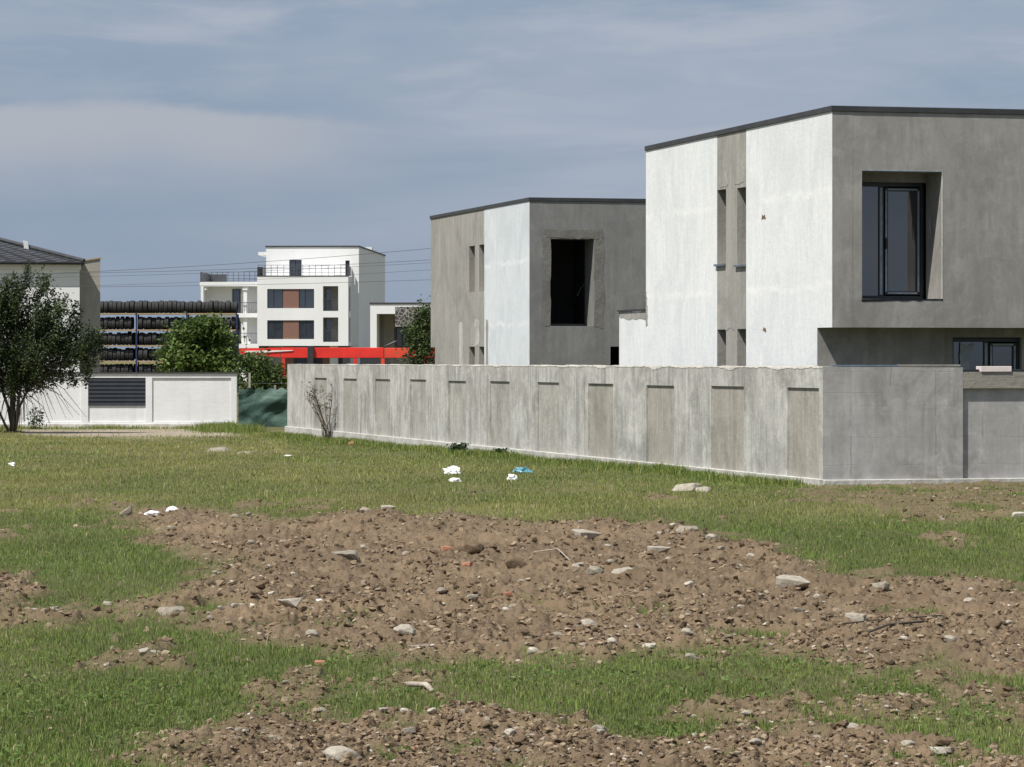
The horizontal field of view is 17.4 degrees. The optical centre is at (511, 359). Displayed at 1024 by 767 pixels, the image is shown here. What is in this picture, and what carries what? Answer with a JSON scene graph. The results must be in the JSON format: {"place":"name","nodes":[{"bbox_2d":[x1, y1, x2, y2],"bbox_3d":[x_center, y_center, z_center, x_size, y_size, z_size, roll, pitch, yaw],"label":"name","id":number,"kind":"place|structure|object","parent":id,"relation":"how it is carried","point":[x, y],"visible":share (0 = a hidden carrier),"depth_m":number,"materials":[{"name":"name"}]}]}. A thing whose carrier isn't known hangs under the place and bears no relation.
{"place":"outdoors","nodes":[
{"label":"outdoors","id":0,"kind":"place"},
{"bbox_2d":[0,237,100,371],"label":"house","id":1,"kind":"structure","parent":0,"point":[83,291],"depth_m":150.00,"materials":[{"name":"beige paint"}]},
{"bbox_2d":[5,260,421,273],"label":"overhead wire","id":2,"kind":"object","parent":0,"point":[221,269],"visible":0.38,"depth_m":143.00,"materials":[{"name":"metal"}]},
{"bbox_2d":[0,248,430,275],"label":"overhead wire","id":3,"kind":"object","parent":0,"point":[224,264],"visible":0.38,"depth_m":140.99,"materials":[{"name":"metal"}]},
{"bbox_2d":[164,419,269,434],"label":"tall grass","id":4,"kind":"structure","parent":0,"point":[224,427],"depth_m":93.03,"materials":[{"name":"plant"}]},
{"bbox_2d":[23,270,420,287],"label":"overhead wire","id":5,"kind":"object","parent":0,"point":[233,280],"visible":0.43,"depth_m":145.00,"materials":[{"name":"metal"}]},
{"bbox_2d":[28,263,417,277],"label":"overhead wire","id":6,"kind":"object","parent":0,"point":[246,271],"visible":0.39,"depth_m":146.00,"materials":[{"name":"metal"}]},
{"bbox_2d":[120,280,412,286],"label":"overhead wire","id":7,"kind":"object","parent":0,"point":[256,284],"visible":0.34,"depth_m":144.00,"materials":[{"name":"metal"}]},
{"bbox_2d":[200,246,385,381],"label":"apartment building","id":8,"kind":"structure","parent":0,"point":[323,309],"depth_m":307.29,"materials":[{"name":"white paint"}]},
{"bbox_2d":[232,289,240,312],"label":"balcony door","id":9,"kind":"structure","parent":8,"relation":"in","point":[236,293],"depth_m":310.59,"materials":[{"name":"grey glass"}]},
{"bbox_2d":[267,289,282,307],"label":"window","id":10,"kind":"structure","parent":8,"relation":"in","point":[274,296],"depth_m":306.08,"materials":[{"name":"grey glass"}]},
{"bbox_2d":[267,320,282,338],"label":"window","id":11,"kind":"structure","parent":8,"relation":"in","point":[274,327],"depth_m":306.08,"materials":[{"name":"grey glass"}]},
{"bbox_2d":[289,260,301,274],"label":"terrace door","id":12,"kind":"structure","parent":8,"relation":"in","point":[292,263],"depth_m":309.16,"materials":[{"name":"grey glass"}]},
{"bbox_2d":[299,289,313,307],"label":"window","id":13,"kind":"structure","parent":8,"relation":"in","point":[306,296],"depth_m":305.93,"materials":[{"name":"grey glass"}]},
{"bbox_2d":[299,320,313,338],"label":"window","id":14,"kind":"structure","parent":8,"relation":"in","point":[306,327],"depth_m":305.93,"materials":[{"name":"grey glass"}]},
{"bbox_2d":[326,289,330,310],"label":"loggia door","id":15,"kind":"structure","parent":8,"relation":"in","point":[328,291],"depth_m":307.20,"materials":[{"name":"grey glass"}]},
{"bbox_2d":[326,320,330,341],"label":"loggia door","id":16,"kind":"structure","parent":8,"relation":"in","point":[328,322],"depth_m":307.20,"materials":[{"name":"grey glass"}]},
{"bbox_2d":[360,358,380,363],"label":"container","id":17,"kind":"object","parent":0,"point":[370,360],"depth_m":232.04,"materials":[{"name":"metal"}]},
{"bbox_2d":[369,302,434,364],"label":"building","id":18,"kind":"structure","parent":0,"point":[386,326],"depth_m":239.99,"materials":[{"name":"white paint"}]},
{"bbox_2d":[396,327,408,346],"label":"window","id":19,"kind":"structure","parent":18,"relation":"in","point":[399,334],"depth_m":241.71,"materials":[{"name":"black glass"}]},
{"bbox_2d":[0,362,1023,766],"bbox_3d":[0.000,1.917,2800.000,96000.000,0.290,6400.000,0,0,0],"label":"ground","id":20,"kind":"structure","parent":0,"point":[538,566],"depth_m":26.77,"materials":[{"name":"soil"}]},
{"bbox_2d":[22,407,48,428],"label":"weed","id":21,"kind":"object","parent":20,"relation":"on","point":[33,422],"visible":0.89,"depth_m":96.87,"materials":[{"name":"green plant"}]},
{"bbox_2d":[0,260,110,432],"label":"tree","id":22,"kind":"object","parent":20,"relation":"on","point":[21,357],"visible":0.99,"depth_m":91.26,"materials":[{"name":"green plant"}]},
{"bbox_2d":[0,424,194,429],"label":"tall grass","id":23,"kind":"structure","parent":20,"relation":"on","point":[107,426],"depth_m":97.32,"materials":[{"name":"plant"}]},
{"bbox_2d":[0,372,238,428],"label":"garden wall","id":24,"kind":"structure","parent":20,"relation":"on","point":[156,399],"depth_m":98.04,"materials":[{"name":"concrete"}]},
{"bbox_2d":[120,506,132,516],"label":"rubble stone","id":25,"kind":"object","parent":20,"relation":"on","point":[127,511],"visible":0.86,"depth_m":42.66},
{"bbox_2d":[138,647,149,654],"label":"rubble stone","id":26,"kind":"object","parent":20,"relation":"on","point":[143,651],"visible":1,"depth_m":22.31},
{"bbox_2d":[144,510,160,514],"bbox_3d":[-4.416,1.875,41.053,0.211,0.058,0.168,0,0,-19],"label":"plastic scrap","id":27,"kind":"object","parent":20,"relation":"on","point":[151,512],"visible":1,"depth_m":41.00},
{"bbox_2d":[100,312,238,387],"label":"tyre rack","id":28,"kind":"object","parent":20,"relation":"on","point":[187,314],"visible":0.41,"depth_m":204.91,"materials":[{"name":"blue metal"}]},
{"bbox_2d":[104,301,108,312],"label":"tyre","id":29,"kind":"object","parent":28,"relation":"on","point":[106,306],"visible":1,"depth_m":205.08,"materials":[{"name":"rubber"}]},
{"bbox_2d":[108,348,112,360],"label":"tyre","id":30,"kind":"object","parent":28,"relation":"on","point":[110,354],"visible":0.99,"depth_m":205.10,"materials":[{"name":"rubber"}]},
{"bbox_2d":[116,332,120,344],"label":"tyre","id":31,"kind":"object","parent":28,"relation":"on","point":[118,338],"visible":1,"depth_m":205.10,"materials":[{"name":"rubber"}]},
{"bbox_2d":[129,348,134,360],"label":"tyre","id":32,"kind":"object","parent":28,"relation":"on","point":[131,354],"visible":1,"depth_m":205.20,"materials":[{"name":"rubber"}]},
{"bbox_2d":[130,300,134,312],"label":"tyre","id":33,"kind":"object","parent":28,"relation":"on","point":[132,303],"visible":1,"depth_m":205.15,"materials":[{"name":"rubber"}]},
{"bbox_2d":[138,300,142,312],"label":"tyre","id":34,"kind":"object","parent":28,"relation":"on","point":[140,306],"visible":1,"depth_m":205.03,"materials":[{"name":"rubber"}]},
{"bbox_2d":[138,317,143,328],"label":"tyre","id":35,"kind":"object","parent":28,"relation":"on","point":[140,322],"visible":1,"depth_m":205.04,"materials":[{"name":"rubber"}]},
{"bbox_2d":[138,348,143,360],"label":"tyre","id":36,"kind":"object","parent":28,"relation":"on","point":[140,355],"visible":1,"depth_m":204.99,"materials":[{"name":"rubber"}]},
{"bbox_2d":[139,332,143,344],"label":"tyre","id":37,"kind":"object","parent":28,"relation":"on","point":[141,337],"visible":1,"depth_m":205.12,"materials":[{"name":"rubber"}]},
{"bbox_2d":[143,300,147,312],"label":"tyre","id":38,"kind":"object","parent":28,"relation":"on","point":[145,303],"visible":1,"depth_m":205.09,"materials":[{"name":"rubber"}]},
{"bbox_2d":[143,348,148,360],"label":"tyre","id":39,"kind":"object","parent":28,"relation":"on","point":[146,354],"visible":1,"depth_m":205.01,"materials":[{"name":"rubber"}]},
{"bbox_2d":[147,332,151,344],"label":"tyre","id":40,"kind":"object","parent":28,"relation":"on","point":[149,338],"visible":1,"depth_m":205.10,"materials":[{"name":"rubber"}]},
{"bbox_2d":[147,317,151,328],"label":"tyre","id":41,"kind":"object","parent":28,"relation":"on","point":[149,320],"visible":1,"depth_m":205.07,"materials":[{"name":"rubber"}]},
{"bbox_2d":[152,332,156,344],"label":"tyre","id":42,"kind":"object","parent":28,"relation":"on","point":[154,338],"visible":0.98,"depth_m":205.05,"materials":[{"name":"rubber"}]},
{"bbox_2d":[156,317,160,328],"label":"tyre","id":43,"kind":"object","parent":28,"relation":"on","point":[158,320],"visible":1,"depth_m":205.07,"materials":[{"name":"rubber"}]},
{"bbox_2d":[159,300,163,312],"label":"tyre","id":44,"kind":"object","parent":28,"relation":"on","point":[161,306],"visible":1,"depth_m":205.10,"materials":[{"name":"rubber"}]},
{"bbox_2d":[164,317,169,328],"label":"tyre","id":45,"kind":"object","parent":28,"relation":"on","point":[167,321],"visible":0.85,"depth_m":205.03,"materials":[{"name":"rubber"}]},
{"bbox_2d":[172,300,177,312],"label":"tyre","id":46,"kind":"object","parent":28,"relation":"on","point":[174,306],"visible":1,"depth_m":205.13,"materials":[{"name":"rubber"}]},
{"bbox_2d":[197,300,201,312],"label":"tyre","id":47,"kind":"object","parent":28,"relation":"on","point":[199,306],"visible":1,"depth_m":205.15,"materials":[{"name":"rubber"}]},
{"bbox_2d":[209,300,213,312],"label":"tyre","id":48,"kind":"object","parent":28,"relation":"on","point":[211,306],"visible":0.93,"depth_m":205.01,"materials":[{"name":"rubber"}]},
{"bbox_2d":[214,300,218,312],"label":"tyre","id":49,"kind":"object","parent":28,"relation":"on","point":[216,304],"visible":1,"depth_m":205.12,"materials":[{"name":"rubber"}]},
{"bbox_2d":[231,317,235,328],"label":"tyre","id":50,"kind":"object","parent":28,"relation":"on","point":[233,322],"visible":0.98,"depth_m":205.14,"materials":[{"name":"rubber"}]},
{"bbox_2d":[156,606,184,615],"bbox_3d":[-2.718,1.996,26.470,0.250,0.084,0.165,2,7,-5],"label":"rubble stone","id":51,"kind":"object","parent":20,"relation":"on","point":[166,610],"visible":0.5,"depth_m":26.43,"materials":[{"name":"stone"}]},
{"bbox_2d":[149,311,250,381],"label":"tree","id":52,"kind":"object","parent":20,"relation":"on","point":[203,343],"visible":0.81,"depth_m":117.47,"materials":[{"name":"green plant"}]},
{"bbox_2d":[206,447,230,451],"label":"rock","id":53,"kind":"object","parent":20,"relation":"on","point":[215,449],"visible":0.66,"depth_m":72.31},
{"bbox_2d":[220,344,286,396],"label":"tree","id":54,"kind":"object","parent":20,"relation":"on","point":[260,374],"visible":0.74,"depth_m":111.73,"materials":[{"name":"green plant"}]},
{"bbox_2d":[238,373,286,426],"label":"netting fence","id":55,"kind":"object","parent":20,"relation":"on","point":[264,408],"visible":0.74,"depth_m":99.51,"materials":[{"name":"green fabric"}]},
{"bbox_2d":[277,597,302,607],"bbox_3d":[-1.755,1.931,26.484,0.176,0.085,0.170,-5,-1,28],"label":"rubble stone","id":56,"kind":"object","parent":20,"relation":"on","point":[293,602],"visible":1,"depth_m":26.43,"materials":[{"name":"stone"}]},
{"bbox_2d":[305,629,317,635],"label":"rubble stone","id":57,"kind":"object","parent":20,"relation":"on","point":[312,632],"visible":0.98,"depth_m":23.71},
{"bbox_2d":[301,381,335,438],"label":"shrub","id":58,"kind":"object","parent":20,"relation":"on","point":[322,421],"visible":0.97,"depth_m":84.30,"materials":[{"name":"grey plant"}]},
{"bbox_2d":[239,340,434,376],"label":"canopy","id":59,"kind":"object","parent":20,"relation":"on","point":[310,353],"visible":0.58,"depth_m":215.00,"materials":[{"name":"metal"}]},
{"bbox_2d":[320,745,359,762],"bbox_3d":[-0.832,1.911,16.122,0.199,0.103,0.149,-6,-6,27],"label":"rubble stone","id":60,"kind":"object","parent":20,"relation":"on","point":[337,752],"visible":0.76,"depth_m":16.07,"materials":[{"name":"stone"}]},
{"bbox_2d":[331,550,360,562],"bbox_3d":[-1.607,1.916,32.401,0.247,0.126,0.231,-1,5,-20],"label":"rubble stone","id":61,"kind":"object","parent":20,"relation":"on","point":[350,554],"visible":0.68,"depth_m":32.33,"materials":[{"name":"stone"}]},
{"bbox_2d":[393,624,415,635],"bbox_3d":[-0.751,1.891,23.378,0.164,0.086,0.116,6,6,17],"label":"rubble stone","id":62,"kind":"object","parent":20,"relation":"on","point":[404,629],"visible":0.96,"depth_m":23.33,"materials":[{"name":"stone"}]},
{"bbox_2d":[403,727,415,732],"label":"rubble stone","id":63,"kind":"object","parent":20,"relation":"on","point":[410,730],"visible":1,"depth_m":17.52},
{"bbox_2d":[394,295,434,364],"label":"tree","id":64,"kind":"object","parent":20,"relation":"on","point":[423,350],"visible":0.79,"depth_m":127.76,"materials":[{"name":"green plant"}]},
{"bbox_2d":[406,681,434,692],"bbox_3d":[-0.543,1.955,20.047,0.052,0.052,0.379,0,0,-24],"label":"dry stick","id":65,"kind":"object","parent":20,"relation":"on","point":[427,685],"visible":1,"depth_m":20.03,"materials":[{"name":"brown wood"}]},
{"bbox_2d":[442,466,460,474],"bbox_3d":[-1.048,1.910,58.022,0.334,0.152,0.276,0,0,0],"label":"plastic bag","id":66,"kind":"object","parent":20,"relation":"on","point":[452,469],"visible":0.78,"depth_m":57.94,"materials":[{"name":"plastic"}]},
{"bbox_2d":[443,442,470,451],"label":"weed","id":67,"kind":"object","parent":20,"relation":"on","point":[456,446],"visible":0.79,"depth_m":71.73,"materials":[{"name":"green plant"}]},
{"bbox_2d":[460,541,484,554],"bbox_3d":[-0.384,1.847,32.758,0.240,0.139,0.158,-2,-7,-12],"label":"soil lump","id":68,"kind":"object","parent":20,"relation":"on","point":[471,547],"visible":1,"depth_m":32.70,"materials":[{"name":"soil"}]},
{"bbox_2d":[503,727,515,735],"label":"rubble stone","id":69,"kind":"object","parent":20,"relation":"on","point":[508,731],"visible":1,"depth_m":17.16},
{"bbox_2d":[0,425,1023,766],"bbox_3d":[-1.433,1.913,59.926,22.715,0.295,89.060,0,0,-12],"label":"grass","id":70,"kind":"structure","parent":20,"relation":"on","point":[254,655],"depth_m":30.81,"materials":[{"name":"plant"}]},
{"bbox_2d":[0,484,1023,766],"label":"soil clods","id":71,"kind":"object","parent":20,"relation":"on","point":[290,748],"visible":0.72,"depth_m":22.79,"materials":[{"name":"soil"}]},
{"bbox_2d":[2,488,1022,766],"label":"pebbles","id":72,"kind":"object","parent":20,"relation":"on","point":[486,718],"visible":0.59,"depth_m":21.73,"materials":[{"name":"stone"}]},
{"bbox_2d":[504,557,526,568],"bbox_3d":[0.031,1.874,30.832,0.205,0.116,0.158,0,0,-4],"label":"soil lump","id":73,"kind":"object","parent":20,"relation":"on","point":[512,562],"visible":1,"depth_m":30.77,"materials":[{"name":"soil"}]},
{"bbox_2d":[512,735,527,744],"bbox_3d":[0.039,1.915,16.810,0.078,0.058,0.083,0,0,-7],"label":"soil lump","id":74,"kind":"object","parent":20,"relation":"on","point":[518,739],"visible":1,"depth_m":16.79,"materials":[{"name":"soil"}]},
{"bbox_2d":[234,431,807,486],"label":"tall grass","id":75,"kind":"structure","parent":20,"relation":"on","point":[661,468],"depth_m":63.54,"materials":[{"name":"plant"}]},
{"bbox_2d":[516,628,528,635],"bbox_3d":[0.076,1.880,23.093,0.088,0.060,0.062,4,-5,-5],"label":"soil lump","id":76,"kind":"object","parent":20,"relation":"on","point":[523,631],"visible":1,"depth_m":23.07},
{"bbox_2d":[513,467,532,472],"bbox_3d":[0.176,1.922,58.390,0.340,0.110,0.259,0,0,25],"label":"plastic bag","id":77,"kind":"object","parent":20,"relation":"on","point":[522,469],"visible":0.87,"depth_m":58.32,"materials":[{"name":"plastic"}]},
{"bbox_2d":[430,197,645,365],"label":"house","id":78,"kind":"structure","parent":20,"relation":"on","point":[541,281],"depth_m":91.97,"materials":[{"name":"grey paint"}]},
{"bbox_2d":[577,619,595,625],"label":"rubble stone","id":79,"kind":"object","parent":20,"relation":"on","point":[587,621],"visible":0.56,"depth_m":24.51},
{"bbox_2d":[572,529,601,538],"bbox_3d":[0.750,1.873,35.575,0.384,0.124,0.196,1,7,-29],"label":"rubble stone","id":80,"kind":"object","parent":20,"relation":"on","point":[587,533],"visible":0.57,"depth_m":35.52,"materials":[{"name":"stone"}]},
{"bbox_2d":[585,566,603,574],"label":"rubble stone","id":81,"kind":"object","parent":20,"relation":"on","point":[592,570],"visible":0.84,"depth_m":30.19,"materials":[{"name":"stone"}]},
{"bbox_2d":[591,724,606,730],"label":"rubble stone","id":82,"kind":"object","parent":20,"relation":"on","point":[597,726],"visible":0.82,"depth_m":17.56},
{"bbox_2d":[611,567,631,574],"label":"rubble stone","id":83,"kind":"object","parent":20,"relation":"on","point":[618,571],"visible":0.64,"depth_m":29.90,"materials":[{"name":"stone"}]},
{"bbox_2d":[642,643,655,647],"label":"rubble stone","id":84,"kind":"object","parent":20,"relation":"on","point":[651,645],"visible":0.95,"depth_m":22.63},
{"bbox_2d":[285,364,1023,485],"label":"concrete wall","id":85,"kind":"structure","parent":20,"relation":"on","point":[822,425],"depth_m":58.72,"materials":[{"name":"concrete"}]},
{"bbox_2d":[830,365,899,366],"bbox_3d":[5.697,0.093,53.959,1.142,0.026,0.160,0,0,-14],"label":"steel strip","id":86,"kind":"object","parent":85,"relation":"on","point":[866,365],"visible":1,"depth_m":53.88,"materials":[{"name":"metal"}]},
{"bbox_2d":[899,365,960,366],"bbox_3d":[6.768,0.090,54.231,1.044,0.031,0.160,0,0,-14],"label":"plank","id":87,"kind":"object","parent":85,"relation":"on","point":[929,365],"visible":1,"depth_m":54.15,"materials":[{"name":"grey wood"}]},
{"bbox_2d":[976,366,1011,371],"bbox_3d":[7.865,0.145,54.519,0.533,0.089,0.220,0,0,-14],"label":"foam block","id":88,"kind":"object","parent":85,"relation":"on","point":[995,368],"depth_m":54.41,"materials":[{"name":"plastic"}]},
{"bbox_2d":[647,546,670,552],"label":"rubble stone","id":89,"kind":"object","parent":20,"relation":"on","point":[659,549],"visible":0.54,"depth_m":33.82,"materials":[{"name":"stone"}]},
{"bbox_2d":[671,483,701,491],"bbox_3d":[2.667,1.953,51.078,0.420,0.153,0.378,0,-2,-10],"label":"rubble stone","id":90,"kind":"object","parent":20,"relation":"on","point":[689,486],"visible":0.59,"depth_m":50.96,"materials":[{"name":"stone"}]},
{"bbox_2d":[675,526,697,533],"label":"rubble stone","id":91,"kind":"object","parent":20,"relation":"on","point":[679,529],"visible":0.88,"depth_m":36.82,"materials":[{"name":"stone"}]},
{"bbox_2d":[685,653,698,659],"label":"rubble stone","id":92,"kind":"object","parent":20,"relation":"on","point":[691,656],"visible":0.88,"depth_m":21.88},
{"bbox_2d":[695,486,711,491],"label":"rubble stone","id":93,"kind":"object","parent":20,"relation":"on","point":[705,489],"visible":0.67,"depth_m":50.77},
{"bbox_2d":[719,733,731,739],"bbox_3d":[1.114,1.935,17.156,0.105,0.034,0.070,1,-5,-11],"label":"soil lump","id":94,"kind":"object","parent":20,"relation":"on","point":[724,736],"visible":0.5,"depth_m":17.14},
{"bbox_2d":[769,574,810,589],"bbox_3d":[2.347,1.886,28.163,0.427,0.125,0.239,4,4,23],"label":"rubble stone","id":95,"kind":"object","parent":20,"relation":"on","point":[782,580],"visible":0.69,"depth_m":28.06,"materials":[{"name":"stone"}]},
{"bbox_2d":[617,105,1023,368],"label":"house","id":96,"kind":"structure","parent":20,"relation":"on","point":[851,235],"depth_m":59.20,"materials":[{"name":"grey paint"}]},
{"bbox_2d":[862,182,923,298],"bbox_3d":[6.538,-2.104,59.125,1.591,2.071,0.140,0,0,-14],"label":"window","id":97,"kind":"structure","parent":96,"relation":"in","point":[892,218],"depth_m":59.18,"materials":[{"name":"glass"}]},
{"bbox_2d":[953,338,1018,368],"bbox_3d":[8.456,0.338,59.773,1.338,1.464,0.106,0,0,-14],"label":"window","id":98,"kind":"structure","parent":96,"relation":"in","point":[984,353],"depth_m":59.77,"materials":[{"name":"glass"}]},
{"bbox_2d":[837,721,848,726],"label":"soil lump","id":99,"kind":"object","parent":20,"relation":"on","point":[843,723],"visible":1,"depth_m":17.55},
{"bbox_2d":[845,613,865,621],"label":"rubble stone","id":100,"kind":"object","parent":20,"relation":"on","point":[853,617],"visible":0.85,"depth_m":24.11,"materials":[{"name":"stone"}]},
{"bbox_2d":[870,582,889,589],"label":"rubble stone","id":101,"kind":"object","parent":20,"relation":"on","point":[884,585],"visible":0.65,"depth_m":28.02,"materials":[{"name":"stone"}]},
{"bbox_2d":[848,620,924,639],"bbox_3d":[2.647,1.906,23.596,0.024,0.088,0.986,0,0,38],"label":"dry stick","id":102,"kind":"object","parent":20,"relation":"on","point":[883,626],"visible":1,"depth_m":23.61,"materials":[{"name":"wood"}]},
{"bbox_2d":[879,657,894,664],"bbox_3d":[2.413,1.943,21.493,0.108,0.059,0.091,2,-1,5],"label":"soil lump","id":103,"kind":"object","parent":20,"relation":"on","point":[887,661],"visible":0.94,"depth_m":21.47,"materials":[{"name":"soil"}]},
{"bbox_2d":[841,615,941,623],"bbox_3d":[2.756,1.885,24.286,0.047,0.052,1.579,0,0,34],"label":"dry stick","id":104,"kind":"object","parent":20,"relation":"on","point":[883,619],"visible":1,"depth_m":24.15,"materials":[{"name":"wood"}]},
{"bbox_2d":[900,739,915,745],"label":"rubble stone","id":105,"kind":"object","parent":20,"relation":"on","point":[907,742],"visible":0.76,"depth_m":16.96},
{"bbox_2d":[930,747,945,754],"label":"rubble stone","id":106,"kind":"object","parent":20,"relation":"on","point":[941,750],"visible":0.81,"depth_m":16.71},
{"bbox_2d":[936,739,950,744],"bbox_3d":[2.203,1.957,17.118,0.075,0.032,0.073,6,-6,-14],"label":"soil lump","id":107,"kind":"object","parent":20,"relation":"on","point":[942,742],"visible":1,"depth_m":17.09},
{"bbox_2d":[944,635,956,641],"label":"rubble stone","id":108,"kind":"object","parent":20,"relation":"on","point":[950,637],"visible":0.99,"depth_m":22.27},
{"bbox_2d":[984,618,1002,628],"bbox_3d":[3.484,1.910,24.160,0.127,0.088,0.146,0,0,-8],"label":"soil lump","id":109,"kind":"object","parent":20,"relation":"on","point":[995,622],"visible":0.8,"depth_m":24.12,"materials":[{"name":"soil"}]},
{"bbox_2d":[0,0,1023,360],"label":"sky","id":110,"kind":"structure","parent":0,"point":[143,135],"materials":[{"name":"blue"}]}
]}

